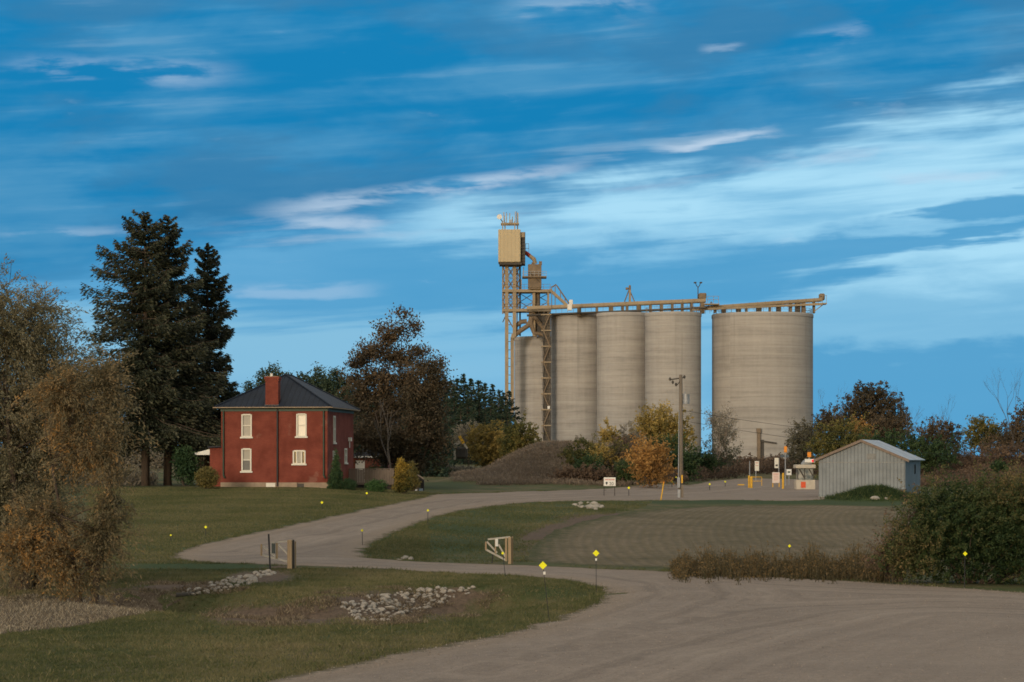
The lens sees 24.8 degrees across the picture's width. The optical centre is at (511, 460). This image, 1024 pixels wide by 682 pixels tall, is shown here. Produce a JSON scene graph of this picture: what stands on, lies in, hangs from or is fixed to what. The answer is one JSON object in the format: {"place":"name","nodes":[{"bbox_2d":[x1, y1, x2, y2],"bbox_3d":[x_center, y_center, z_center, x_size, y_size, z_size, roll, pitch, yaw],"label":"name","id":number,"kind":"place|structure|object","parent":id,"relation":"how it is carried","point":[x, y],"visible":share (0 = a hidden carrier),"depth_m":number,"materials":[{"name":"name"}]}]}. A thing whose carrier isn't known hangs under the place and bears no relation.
{"place":"outdoors","nodes":[
{"label":"outdoors","id":0,"kind":"place"},
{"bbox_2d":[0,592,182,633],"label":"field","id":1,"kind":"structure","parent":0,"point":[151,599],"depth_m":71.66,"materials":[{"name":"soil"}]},
{"bbox_2d":[0,565,607,681],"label":"grass","id":2,"kind":"structure","parent":0,"point":[220,640],"depth_m":58.91,"materials":[{"name":"green plant"}]},
{"bbox_2d":[137,579,511,626],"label":"grass","id":3,"kind":"structure","parent":0,"point":[280,620],"depth_m":74.74,"materials":[{"name":"green plant"}]},
{"bbox_2d":[0,445,1023,681],"bbox_3d":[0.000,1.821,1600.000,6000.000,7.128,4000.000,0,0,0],"label":"ground","id":4,"kind":"structure","parent":0,"point":[442,485],"depth_m":87.74,"materials":[{"name":"green plant"}]},
{"bbox_2d":[0,252,137,594],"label":"willow tree","id":5,"kind":"object","parent":4,"relation":"on","point":[18,347],"visible":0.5,"depth_m":78.55,"materials":[{"name":"brown plant"}]},
{"bbox_2d":[0,346,159,605],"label":"willow tree","id":6,"kind":"object","parent":4,"relation":"on","point":[64,557],"visible":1,"depth_m":73.33,"materials":[{"name":"brown plant"}]},
{"bbox_2d":[0,589,177,633],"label":"stubble","id":7,"kind":"object","parent":4,"relation":"on","point":[77,605],"visible":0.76,"depth_m":67.31,"materials":[{"name":"beige plant"}]},
{"bbox_2d":[86,429,176,475],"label":"hedge bush","id":8,"kind":"object","parent":4,"relation":"on","point":[157,460],"visible":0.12,"depth_m":207.77,"materials":[{"name":"green plant"}]},
{"bbox_2d":[63,209,220,485],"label":"spruce tree","id":9,"kind":"object","parent":4,"relation":"on","point":[144,276],"visible":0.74,"depth_m":179.66,"materials":[{"name":"green plant"}]},
{"bbox_2d":[110,214,227,485],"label":"spruce tree","id":10,"kind":"object","parent":4,"relation":"on","point":[194,351],"visible":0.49,"depth_m":182.84,"materials":[{"name":"green plant"}]},
{"bbox_2d":[169,444,203,485],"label":"juniper bush","id":11,"kind":"object","parent":4,"relation":"on","point":[185,460],"visible":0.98,"depth_m":177.43,"materials":[{"name":"green plant"}]},
{"bbox_2d":[194,466,220,488],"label":"round shrub","id":12,"kind":"object","parent":4,"relation":"on","point":[205,476],"visible":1,"depth_m":170.45,"materials":[{"name":"brown plant"}]},
{"bbox_2d":[176,242,239,467],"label":"spruce tree","id":13,"kind":"object","parent":4,"relation":"on","point":[213,292],"visible":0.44,"depth_m":188.49,"materials":[{"name":"green plant"}]},
{"bbox_2d":[18,464,477,485],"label":"undergrowth","id":14,"kind":"object","parent":4,"relation":"on","point":[136,480],"visible":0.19,"depth_m":184.25,"materials":[{"name":"plant"}]},
{"bbox_2d":[84,487,434,563],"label":"grass","id":15,"kind":"structure","parent":4,"relation":"on","point":[171,500],"depth_m":136.74,"materials":[{"name":"green plant"}]},
{"bbox_2d":[253,360,286,385],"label":"pine tree","id":16,"kind":"object","parent":4,"relation":"on","point":[268,371],"visible":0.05,"depth_m":277.42,"materials":[{"name":"green plant"}]},
{"bbox_2d":[195,373,359,487],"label":"brick house","id":17,"kind":"structure","parent":4,"relation":"on","point":[286,430],"depth_m":175.14,"materials":[{"name":"red brick"}]},
{"bbox_2d":[240,414,252,437],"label":"window","id":18,"kind":"structure","parent":17,"relation":"in","point":[246,419],"depth_m":175.34,"materials":[{"name":"white glass"}]},
{"bbox_2d":[240,448,252,472],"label":"window","id":19,"kind":"structure","parent":17,"relation":"in","point":[245,452],"depth_m":175.29,"materials":[{"name":"white glass"}]},
{"bbox_2d":[291,450,306,464],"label":"window","id":20,"kind":"structure","parent":17,"relation":"in","point":[299,456],"depth_m":174.78,"materials":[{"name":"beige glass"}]},
{"bbox_2d":[295,413,307,437],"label":"window","id":21,"kind":"structure","parent":17,"relation":"in","point":[301,418],"depth_m":174.74,"materials":[{"name":"beige glass"}]},
{"bbox_2d":[261,540,295,568],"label":"barrier gate","id":22,"kind":"structure","parent":4,"relation":"on","point":[290,554],"depth_m":91.45,"materials":[{"name":"wood"}]},
{"bbox_2d":[301,361,329,391],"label":"pine tree","id":23,"kind":"object","parent":4,"relation":"on","point":[318,377],"visible":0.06,"depth_m":284.40,"materials":[{"name":"green plant"}]},
{"bbox_2d":[317,366,351,401],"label":"pine tree","id":24,"kind":"object","parent":4,"relation":"on","point":[332,384],"visible":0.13,"depth_m":274.47,"materials":[{"name":"green plant"}]},
{"bbox_2d":[326,447,347,489],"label":"cedar shrub","id":25,"kind":"object","parent":4,"relation":"on","point":[335,478],"visible":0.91,"depth_m":173.40,"materials":[{"name":"green plant"}]},
{"bbox_2d":[340,478,356,489],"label":"round shrub","id":26,"kind":"object","parent":4,"relation":"on","point":[349,484],"visible":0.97,"depth_m":173.36,"materials":[{"name":"green plant"}]},
{"bbox_2d":[349,468,393,489],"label":"deck fence","id":27,"kind":"object","parent":4,"relation":"on","point":[360,477],"visible":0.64,"depth_m":182.61,"materials":[{"name":"brown wood"}]},
{"bbox_2d":[353,450,392,469],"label":"outbuilding","id":28,"kind":"structure","parent":4,"relation":"on","point":[364,464],"depth_m":208.35,"materials":[{"name":"red brick"}]},
{"bbox_2d":[364,479,388,491],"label":"box hedge","id":29,"kind":"object","parent":4,"relation":"on","point":[378,485],"visible":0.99,"depth_m":172.02,"materials":[{"name":"green plant"}]},
{"bbox_2d":[373,399,393,467],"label":"bare tree","id":30,"kind":"object","parent":4,"relation":"on","point":[388,454],"visible":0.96,"depth_m":185.76,"materials":[{"name":"grey plant"}]},
{"bbox_2d":[328,302,449,479],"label":"russet tree","id":31,"kind":"object","parent":4,"relation":"on","point":[372,378],"visible":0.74,"depth_m":202.21,"materials":[{"name":"brown plant"}]},
{"bbox_2d":[391,455,413,493],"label":"cedar shrub","id":32,"kind":"object","parent":4,"relation":"on","point":[402,482],"visible":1,"depth_m":171.93,"materials":[{"name":"yellow plant"}]},
{"bbox_2d":[353,353,462,481],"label":"russet tree","id":33,"kind":"object","parent":4,"relation":"on","point":[417,434],"visible":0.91,"depth_m":197.97,"materials":[{"name":"brown plant"}]},
{"bbox_2d":[408,460,421,490],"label":"cedar shrub","id":34,"kind":"object","parent":4,"relation":"on","point":[416,481],"visible":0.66,"depth_m":180.37,"materials":[{"name":"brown plant"}]},
{"bbox_2d":[405,390,462,476],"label":"pine tree","id":35,"kind":"object","parent":4,"relation":"on","point":[441,473],"visible":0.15,"depth_m":257.65,"materials":[{"name":"green plant"}]},
{"bbox_2d":[444,435,467,459],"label":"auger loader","id":36,"kind":"object","parent":4,"relation":"on","point":[462,453],"visible":0.69,"depth_m":264.39,"materials":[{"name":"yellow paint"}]},
{"bbox_2d":[447,387,464,462],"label":"fir tree","id":37,"kind":"object","parent":4,"relation":"on","point":[454,401],"visible":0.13,"depth_m":395.66,"materials":[{"name":"green plant"}]},
{"bbox_2d":[449,378,466,440],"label":"fir tree","id":38,"kind":"object","parent":4,"relation":"on","point":[457,381],"visible":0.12,"depth_m":413.78,"materials":[{"name":"green plant"}]},
{"bbox_2d":[448,401,478,464],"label":"fir tree","id":39,"kind":"object","parent":4,"relation":"on","point":[458,422],"visible":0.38,"depth_m":374.80,"materials":[{"name":"green plant"}]},
{"bbox_2d":[450,418,482,466],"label":"olive bush","id":40,"kind":"object","parent":4,"relation":"on","point":[461,429],"visible":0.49,"depth_m":284.28,"materials":[{"name":"green plant"}]},
{"bbox_2d":[459,390,478,461],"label":"fir tree","id":41,"kind":"object","parent":4,"relation":"on","point":[467,397],"visible":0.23,"depth_m":395.68,"materials":[{"name":"green plant"}]},
{"bbox_2d":[465,378,480,422],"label":"fir tree","id":42,"kind":"object","parent":4,"relation":"on","point":[470,380],"visible":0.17,"depth_m":416.37,"materials":[{"name":"green plant"}]},
{"bbox_2d":[471,393,488,462],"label":"fir tree","id":43,"kind":"object","parent":4,"relation":"on","point":[480,404],"visible":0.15,"depth_m":399.93,"materials":[{"name":"green plant"}]},
{"bbox_2d":[464,419,509,466],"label":"golden bush","id":44,"kind":"object","parent":4,"relation":"on","point":[488,455],"visible":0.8,"depth_m":271.52,"materials":[{"name":"brown plant"}]},
{"bbox_2d":[475,382,500,422],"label":"fir tree","id":45,"kind":"object","parent":4,"relation":"on","point":[487,394],"visible":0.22,"depth_m":416.52,"materials":[{"name":"green plant"}]},
{"bbox_2d":[481,398,499,444],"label":"fir tree","id":46,"kind":"object","parent":4,"relation":"on","point":[492,409],"visible":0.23,"depth_m":397.06,"materials":[{"name":"green plant"}]},
{"bbox_2d":[485,536,512,563],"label":"barrier gate","id":47,"kind":"structure","parent":4,"relation":"on","point":[505,553],"depth_m":98.04,"materials":[{"name":"white paint"}]},
{"bbox_2d":[361,500,651,562],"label":"grass","id":48,"kind":"structure","parent":4,"relation":"on","point":[538,508],"depth_m":128.85,"materials":[{"name":"green plant"}]},
{"bbox_2d":[506,390,523,425],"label":"fir tree","id":49,"kind":"object","parent":4,"relation":"on","point":[509,395],"visible":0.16,"depth_m":433.43,"materials":[{"name":"green plant"}]},
{"bbox_2d":[496,408,546,456],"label":"green bush","id":50,"kind":"object","parent":4,"relation":"on","point":[516,440],"visible":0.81,"depth_m":267.44,"materials":[{"name":"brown plant"}]},
{"bbox_2d":[498,229,550,414],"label":"elevator tower","id":51,"kind":"structure","parent":4,"relation":"on","point":[512,251],"depth_m":492.68,"materials":[{"name":"beige metal"}]},
{"bbox_2d":[497,211,518,228],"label":"antenna cluster","id":52,"kind":"object","parent":51,"relation":"on","point":[510,223],"visible":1,"depth_m":491.35,"materials":[{"name":"beige paint"}]},
{"bbox_2d":[514,336,542,440],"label":"concrete silo","id":53,"kind":"object","parent":4,"relation":"on","point":[528,371],"visible":0.48,"depth_m":499.06,"materials":[{"name":"grey concrete"}]},
{"bbox_2d":[541,309,550,441],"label":"stair tower","id":54,"kind":"structure","parent":4,"relation":"on","point":[546,370],"depth_m":483.74,"materials":[{"name":"metal"}]},
{"bbox_2d":[450,439,656,486],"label":"dirt mound","id":55,"kind":"object","parent":4,"relation":"on","point":[486,474],"visible":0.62,"depth_m":229.59,"materials":[{"name":"brown soil"}]},
{"bbox_2d":[547,464,587,480],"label":"brown bush","id":56,"kind":"object","parent":4,"relation":"on","point":[569,472],"visible":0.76,"depth_m":221.74,"materials":[{"name":"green plant"}]},
{"bbox_2d":[551,314,596,442],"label":"concrete silo","id":57,"kind":"object","parent":4,"relation":"on","point":[573,375],"visible":0.66,"depth_m":485.21,"materials":[{"name":"grey concrete"}]},
{"bbox_2d":[560,433,619,465],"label":"green bush","id":58,"kind":"object","parent":4,"relation":"on","point":[571,459],"visible":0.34,"depth_m":232.85,"materials":[{"name":"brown plant"}]},
{"bbox_2d":[571,450,608,470],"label":"green bush","id":59,"kind":"object","parent":4,"relation":"on","point":[588,460],"visible":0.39,"depth_m":225.77,"materials":[{"name":"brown plant"}]},
{"bbox_2d":[575,462,624,481],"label":"brown bush","id":60,"kind":"object","parent":4,"relation":"on","point":[598,474],"visible":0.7,"depth_m":221.55,"materials":[{"name":"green plant"}]},
{"bbox_2d":[585,438,618,471],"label":"golden bush","id":61,"kind":"object","parent":4,"relation":"on","point":[604,448],"visible":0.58,"depth_m":230.34,"materials":[{"name":"yellow plant"}]},
{"bbox_2d":[594,416,621,443],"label":"golden bush","id":62,"kind":"object","parent":4,"relation":"on","point":[609,433],"visible":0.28,"depth_m":258.02,"materials":[{"name":"yellow plant"}]},
{"bbox_2d":[598,440,633,469],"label":"brown bush","id":63,"kind":"object","parent":4,"relation":"on","point":[613,462],"visible":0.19,"depth_m":229.80,"materials":[{"name":"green plant"}]},
{"bbox_2d":[596,312,645,441],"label":"concrete silo","id":64,"kind":"object","parent":4,"relation":"on","point":[620,367],"visible":0.74,"depth_m":476.15,"materials":[{"name":"grey concrete"}]},
{"bbox_2d":[527,293,719,316],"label":"conveyor","id":65,"kind":"object","parent":64,"relation":"on","point":[701,300],"visible":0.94,"depth_m":478.83,"materials":[{"name":"beige metal"}]},
{"bbox_2d":[548,284,568,309],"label":"access stair","id":66,"kind":"object","parent":65,"relation":"attached to","point":[551,291],"visible":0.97,"depth_m":485.49,"materials":[{"name":"beige metal"}]},
{"bbox_2d":[609,457,645,483],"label":"green bush","id":67,"kind":"object","parent":4,"relation":"on","point":[621,473],"visible":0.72,"depth_m":221.62,"materials":[{"name":"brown plant"}]},
{"bbox_2d":[616,421,646,446],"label":"brown bush","id":68,"kind":"object","parent":4,"relation":"on","point":[623,432],"visible":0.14,"depth_m":260.56,"materials":[{"name":"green plant"}]},
{"bbox_2d":[619,428,677,487],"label":"orange tree","id":69,"kind":"object","parent":4,"relation":"on","point":[652,458],"visible":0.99,"depth_m":216.21,"materials":[{"name":"brown plant"}]},
{"bbox_2d":[628,398,698,451],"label":"golden tree","id":70,"kind":"object","parent":4,"relation":"on","point":[659,425],"visible":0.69,"depth_m":271.31,"materials":[{"name":"yellow plant"}]},
{"bbox_2d":[645,306,701,452],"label":"concrete silo","id":71,"kind":"object","parent":4,"relation":"on","point":[672,344],"visible":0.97,"depth_m":467.44,"materials":[{"name":"concrete"}]},
{"bbox_2d":[642,430,706,481],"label":"green tree","id":72,"kind":"object","parent":4,"relation":"on","point":[688,467],"visible":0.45,"depth_m":263.26,"materials":[{"name":"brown plant"}]},
{"bbox_2d":[669,375,689,497],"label":"utility pole","id":73,"kind":"object","parent":4,"relation":"on","point":[684,398],"visible":0.94,"depth_m":185.95,"materials":[{"name":"brown wood"}]},
{"bbox_2d":[685,449,726,477],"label":"green bush","id":74,"kind":"object","parent":4,"relation":"on","point":[709,461],"visible":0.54,"depth_m":284.08,"materials":[{"name":"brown plant"}]},
{"bbox_2d":[612,434,818,484],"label":"undergrowth","id":75,"kind":"object","parent":4,"relation":"on","point":[743,467],"visible":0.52,"depth_m":290.99,"materials":[{"name":"green plant"}]},
{"bbox_2d":[701,401,736,469],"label":"airy tree","id":76,"kind":"object","parent":4,"relation":"on","point":[715,419],"visible":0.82,"depth_m":297.50,"materials":[{"name":"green plant"}]},
{"bbox_2d":[697,418,743,470],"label":"grey tree","id":77,"kind":"object","parent":4,"relation":"on","point":[729,457],"visible":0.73,"depth_m":294.22,"materials":[{"name":"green plant"}]},
{"bbox_2d":[711,413,739,467],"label":"airy tree","id":78,"kind":"object","parent":4,"relation":"on","point":[726,434],"visible":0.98,"depth_m":291.63,"materials":[{"name":"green plant"}]},
{"bbox_2d":[711,306,813,458],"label":"concrete silo","id":79,"kind":"object","parent":4,"relation":"on","point":[762,366],"visible":0.91,"depth_m":469.91,"materials":[{"name":"concrete"}]},
{"bbox_2d":[692,293,826,313],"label":"conveyor","id":80,"kind":"object","parent":79,"relation":"on","point":[798,304],"visible":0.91,"depth_m":475.63,"materials":[{"name":"beige metal"}]},
{"bbox_2d":[756,428,776,458],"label":"discharge spout","id":81,"kind":"object","parent":79,"relation":"attached to","point":[758,430],"visible":0.82,"depth_m":468.27,"materials":[{"name":"metal"}]},
{"bbox_2d":[715,447,815,470],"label":"thicket bush","id":82,"kind":"object","parent":4,"relation":"on","point":[767,460],"visible":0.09,"depth_m":332.43,"materials":[{"name":"brown plant"}]},
{"bbox_2d":[666,535,895,584],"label":"weeds","id":83,"kind":"object","parent":4,"relation":"on","point":[809,573],"visible":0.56,"depth_m":87.21,"materials":[{"name":"plant"}]},
{"bbox_2d":[781,417,823,466],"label":"grey tree","id":84,"kind":"object","parent":4,"relation":"on","point":[801,454],"visible":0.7,"depth_m":311.94,"materials":[{"name":"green plant"}]},
{"bbox_2d":[793,452,815,488],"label":"kiosk booth","id":85,"kind":"object","parent":4,"relation":"on","point":[805,474],"visible":0.88,"depth_m":232.54,"materials":[{"name":"metal"}]},
{"bbox_2d":[807,394,851,448],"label":"maple tree","id":86,"kind":"object","parent":4,"relation":"on","point":[826,418],"visible":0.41,"depth_m":311.98,"materials":[{"name":"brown plant"}]},
{"bbox_2d":[800,411,872,478],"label":"maple tree","id":87,"kind":"object","parent":4,"relation":"on","point":[831,438],"visible":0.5,"depth_m":283.95,"materials":[{"name":"green plant"}]},
{"bbox_2d":[813,439,924,496],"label":"metal shed","id":88,"kind":"structure","parent":4,"relation":"on","point":[861,462],"depth_m":194.64,"materials":[{"name":"grey metal"}]},
{"bbox_2d":[820,483,924,500],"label":"weeds","id":89,"kind":"object","parent":4,"relation":"on","point":[867,491],"visible":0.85,"depth_m":184.94,"materials":[{"name":"green plant"}]},
{"bbox_2d":[836,379,912,441],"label":"oak tree","id":90,"kind":"object","parent":4,"relation":"on","point":[867,401],"visible":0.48,"depth_m":325.13,"materials":[{"name":"brown plant"}]},
{"bbox_2d":[853,483,926,581],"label":"roadside bush","id":91,"kind":"object","parent":4,"relation":"on","point":[888,567],"visible":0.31,"depth_m":84.61,"materials":[{"name":"brown plant"}]},
{"bbox_2d":[869,408,923,447],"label":"maple tree","id":92,"kind":"object","parent":4,"relation":"on","point":[891,424],"visible":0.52,"depth_m":297.83,"materials":[{"name":"brown plant"}]},
{"bbox_2d":[857,421,963,473],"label":"green tree","id":93,"kind":"object","parent":4,"relation":"on","point":[930,450],"visible":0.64,"depth_m":277.01,"materials":[{"name":"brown plant"}]},
{"bbox_2d":[915,414,969,450],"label":"maple tree","id":94,"kind":"object","parent":4,"relation":"on","point":[946,433],"visible":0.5,"depth_m":318.58,"materials":[{"name":"brown plant"}]},
{"bbox_2d":[867,451,1023,584],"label":"roadside bush","id":95,"kind":"object","parent":4,"relation":"on","point":[978,526],"visible":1,"depth_m":82.63,"materials":[{"name":"green plant"}]},
{"bbox_2d":[920,456,1023,486],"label":"undergrowth","id":96,"kind":"object","parent":4,"relation":"on","point":[967,474],"visible":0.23,"depth_m":272.12,"materials":[{"name":"green plant"}]},
{"bbox_2d":[958,413,1003,454],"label":"maple tree","id":97,"kind":"object","parent":4,"relation":"on","point":[981,427],"visible":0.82,"depth_m":311.77,"materials":[{"name":"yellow plant"}]},
{"bbox_2d":[942,438,1023,468],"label":"thicket bush","id":98,"kind":"object","parent":4,"relation":"on","point":[1011,448],"visible":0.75,"depth_m":284.06,"materials":[{"name":"brown plant"}]},
{"bbox_2d":[978,425,1023,456],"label":"maple tree","id":99,"kind":"object","parent":4,"relation":"on","point":[997,438],"visible":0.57,"depth_m":307.91,"materials":[{"name":"brown plant"}]},
{"bbox_2d":[989,458,1012,472],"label":"thicket bush","id":100,"kind":"object","parent":4,"relation":"on","point":[998,465],"visible":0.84,"depth_m":270.47,"materials":[{"name":"green plant"}]},
{"bbox_2d":[983,368,1023,453],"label":"bare tree","id":101,"kind":"object","parent":4,"relation":"on","point":[1009,404],"visible":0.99,"depth_m":305.61,"materials":[{"name":"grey plant"}]},
{"bbox_2d":[994,396,1023,449],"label":"maple tree","id":102,"kind":"object","parent":4,"relation":"on","point":[1020,423],"visible":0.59,"depth_m":311.87,"materials":[{"name":"brown plant"}]},
{"bbox_2d":[0,0,1023,456],"label":"sky","id":103,"kind":"structure","parent":0,"point":[342,161],"materials":[{"name":"blue"}]},
{"bbox_2d":[173,478,1023,681],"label":"road","id":104,"kind":"structure","parent":0,"point":[332,541],"depth_m":62.04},
{"bbox_2d":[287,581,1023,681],"bbox_3d":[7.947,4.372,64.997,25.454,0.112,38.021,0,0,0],"label":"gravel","id":105,"kind":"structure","parent":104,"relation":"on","point":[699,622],"depth_m":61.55,"materials":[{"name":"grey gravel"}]},
{"bbox_2d":[525,505,946,576],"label":"field","id":106,"kind":"structure","parent":0,"point":[656,538],"depth_m":124.95,"materials":[{"name":"green plant"}]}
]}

